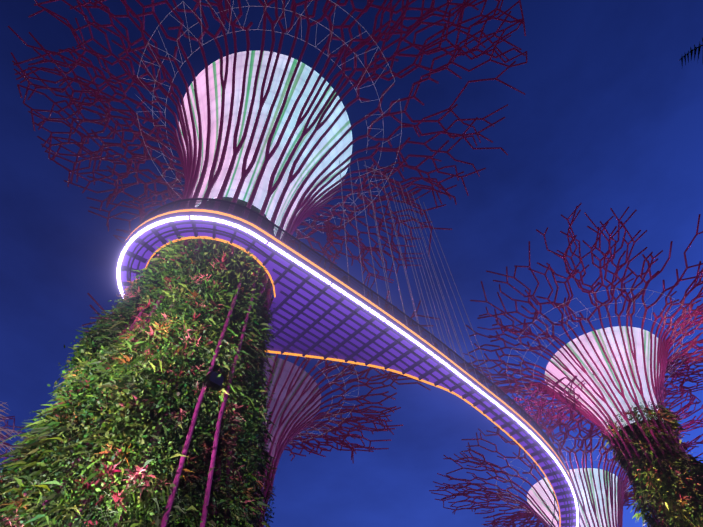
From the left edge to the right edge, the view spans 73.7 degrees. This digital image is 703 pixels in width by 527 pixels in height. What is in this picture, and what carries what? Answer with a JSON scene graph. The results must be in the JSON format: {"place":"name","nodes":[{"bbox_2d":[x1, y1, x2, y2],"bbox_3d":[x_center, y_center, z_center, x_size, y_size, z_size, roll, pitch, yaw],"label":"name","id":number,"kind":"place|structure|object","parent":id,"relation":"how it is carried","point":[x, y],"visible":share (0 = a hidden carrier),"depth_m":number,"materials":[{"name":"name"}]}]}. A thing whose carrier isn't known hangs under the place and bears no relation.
{"place":"outdoors","nodes":[
{"label":"outdoors","id":0,"kind":"place"},
{"bbox_2d":[0,402,18,450],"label":"fern spines","id":1,"kind":"object","parent":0,"point":[8,430],"visible":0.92,"depth_m":4.75,"materials":[{"name":"pink"}]},
{"bbox_2d":[0,403,19,454],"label":"fern leaves","id":2,"kind":"object","parent":1,"relation":"attached to","point":[5,430],"visible":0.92,"depth_m":4.80,"materials":[{"name":"pink"}]},
{"bbox_2d":[0,416,26,470],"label":"branches","id":3,"kind":"object","parent":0,"point":[1,436],"visible":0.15,"depth_m":68.14,"materials":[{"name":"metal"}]},
{"bbox_2d":[257,448,271,526],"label":"plants","id":4,"kind":"object","parent":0,"point":[267,452],"visible":0.04,"depth_m":48.57,"materials":[{"name":"green plant"}]},
{"bbox_2d":[259,480,270,526],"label":"trunk ribs","id":5,"kind":"object","parent":4,"relation":"attached to","point":[264,507],"visible":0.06,"depth_m":46.05,"materials":[{"name":"purple metal"}]},
{"bbox_2d":[256,441,276,526],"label":"vegetation","id":6,"kind":"object","parent":4,"relation":"attached to","point":[266,509],"visible":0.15,"depth_m":46.65,"materials":[{"name":"green plant"}]},
{"bbox_2d":[259,357,320,465],"bbox_3d":[-11.256,18.559,53.389,15.200,8.100,15.200,1,-54,-1],"label":"cone","id":7,"kind":"object","parent":4,"relation":"on","point":[285,372],"visible":0.1,"depth_m":52.53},
{"bbox_2d":[294,357,358,442],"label":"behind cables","id":8,"kind":"object","parent":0,"point":[331,403],"visible":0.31,"depth_m":59.30,"materials":[{"name":"metal"}]},
{"bbox_2d":[0,0,702,526],"label":"sky","id":9,"kind":"structure","parent":0,"point":[609,115],"materials":[{"name":"blue"}]},
{"bbox_2d":[463,203,702,471],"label":"ribs","id":10,"kind":"object","parent":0,"point":[664,346],"visible":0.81,"depth_m":61.15,"materials":[{"name":"metal"}]},
{"bbox_2d":[507,288,693,410],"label":"cables","id":11,"kind":"object","parent":10,"relation":"attached to","point":[596,319],"visible":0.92,"depth_m":63.45,"materials":[{"name":"grey metal"}]},
{"label":"ground","id":12,"kind":"structure","parent":0,"visible":0},
{"bbox_2d":[1,253,265,526],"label":"trunk steel ribs","id":13,"kind":"object","parent":12,"relation":"on","point":[183,458],"visible":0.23,"depth_m":16.50,"materials":[{"name":"metal"}]},
{"bbox_2d":[204,371,223,390],"bbox_3d":[-5.380,4.592,17.746,0.550,0.450,1.000,38,-62,-24],"label":"spotlight","id":14,"kind":"object","parent":13,"relation":"attached to","point":[213,381],"visible":0.77,"depth_m":17.48,"materials":[{"name":"grey metal"}]},
{"bbox_2d":[12,197,267,526],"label":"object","id":15,"kind":"object","parent":12,"relation":"on","point":[253,208],"visible":0.04,"depth_m":14.99,"materials":[{"name":"black"}]},
{"bbox_2d":[0,235,280,526],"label":"vegetation","id":16,"kind":"object","parent":15,"relation":"attached to","point":[140,388],"visible":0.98,"depth_m":16.77,"materials":[{"name":"green plant"}]},
{"bbox_2d":[7,0,527,309],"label":"ribs","id":17,"kind":"object","parent":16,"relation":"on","point":[310,204],"visible":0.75,"depth_m":42.51,"materials":[{"name":"metal"}]},
{"bbox_2d":[136,0,401,238],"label":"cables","id":18,"kind":"object","parent":17,"relation":"attached to","point":[279,32],"visible":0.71,"depth_m":41.85,"materials":[{"name":"grey metal"}]},
{"bbox_2d":[339,159,497,394],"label":"hangers","id":19,"kind":"object","parent":17,"relation":"hanging from","point":[411,266],"visible":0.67,"depth_m":37.91,"materials":[{"name":"grey metal"}]},
{"bbox_2d":[120,216,576,526],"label":"deck","id":20,"kind":"structure","parent":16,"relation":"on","point":[279,298],"depth_m":28.03,"materials":[{"name":"purple metal"}]},
{"bbox_2d":[115,208,579,526],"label":"light strip","id":21,"kind":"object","parent":20,"relation":"attached to","point":[306,263],"depth_m":25.95,"materials":[{"name":"white plastic"}]},
{"bbox_2d":[120,218,576,526],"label":"deck beams","id":22,"kind":"structure","parent":20,"relation":"attached to","point":[155,232],"depth_m":28.28,"materials":[{"name":"purple metal"}]},
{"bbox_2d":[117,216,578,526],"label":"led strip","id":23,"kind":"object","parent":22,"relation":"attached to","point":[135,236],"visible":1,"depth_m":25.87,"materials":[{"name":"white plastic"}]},
{"bbox_2d":[129,227,569,526],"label":"service pipe","id":24,"kind":"object","parent":22,"relation":"attached to","point":[148,241],"visible":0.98,"depth_m":26.36,"materials":[{"name":"grey"}]},
{"bbox_2d":[125,209,573,526],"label":"orange strip","id":25,"kind":"object","parent":20,"relation":"on","point":[331,276],"visible":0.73,"depth_m":28.20,"materials":[{"name":"orange metal"}]},
{"bbox_2d":[136,198,565,525],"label":"railing","id":26,"kind":"object","parent":20,"relation":"on","point":[244,207],"visible":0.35,"depth_m":27.62,"materials":[{"name":"grey metal"}]},
{"bbox_2d":[142,199,561,460],"bbox_3d":[9.718,19.086,40.452,16.466,1.150,66.644,-26,-58,18],"label":"rail","id":27,"kind":"object","parent":20,"relation":"on","point":[313,255],"visible":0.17,"depth_m":26.79,"materials":[{"name":"metal"}]},
{"bbox_2d":[179,51,351,229],"bbox_3d":[-7.911,-6.457,37.181,16.000,16.200,16.000,1,-54,-1],"label":"cone","id":28,"kind":"object","parent":15,"relation":"on","point":[339,128],"visible":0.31,"depth_m":36.78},
{"bbox_2d":[80,255,439,494],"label":"ribs","id":29,"kind":"object","parent":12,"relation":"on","point":[294,432],"visible":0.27,"depth_m":57.49,"materials":[{"name":"purple metal"}]},
{"bbox_2d":[624,420,701,526],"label":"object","id":30,"kind":"object","parent":12,"relation":"on","point":[662,473],"visible":0.06,"depth_m":51.52,"materials":[{"name":"black"}]},
{"bbox_2d":[545,326,662,435],"bbox_3d":[35.483,17.826,61.798,16.000,10.692,16.000,1,-54,-1],"label":"cone","id":31,"kind":"object","parent":30,"relation":"on","point":[554,370],"visible":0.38,"depth_m":60.85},
{"bbox_2d":[597,397,702,526],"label":"vegetation","id":32,"kind":"object","parent":30,"relation":"attached to","point":[640,478],"visible":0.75,"depth_m":51.24,"materials":[{"name":"green plant"}]},
{"bbox_2d":[630,451,702,526],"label":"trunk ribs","id":33,"kind":"object","parent":12,"relation":"on","point":[672,486],"visible":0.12,"depth_m":50.44,"materials":[{"name":"metal"}]},
{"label":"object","id":34,"kind":"object","parent":12,"relation":"on","visible":0},
{"bbox_2d":[429,374,702,526],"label":"ribs","id":35,"kind":"object","parent":34,"relation":"on","point":[622,497],"visible":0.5,"depth_m":66.36,"materials":[{"name":"metal"}]},
{"bbox_2d":[496,438,629,512],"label":"cables","id":36,"kind":"object","parent":35,"relation":"attached to","point":[540,470],"visible":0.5,"depth_m":69.03,"materials":[{"name":"grey metal"}]},
{"bbox_2d":[527,468,616,526],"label":"cone","id":37,"kind":"object","parent":34,"relation":"on","point":[536,497],"visible":0.38,"depth_m":65.77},
{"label":"palm spines","id":38,"kind":"object","parent":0,"visible":0},
{"bbox_2d":[681,38,702,65],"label":"palm","id":39,"kind":"object","parent":38,"relation":"attached to","point":[695,50],"visible":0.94,"depth_m":12.94,"materials":[{"name":"black"}]}
]}

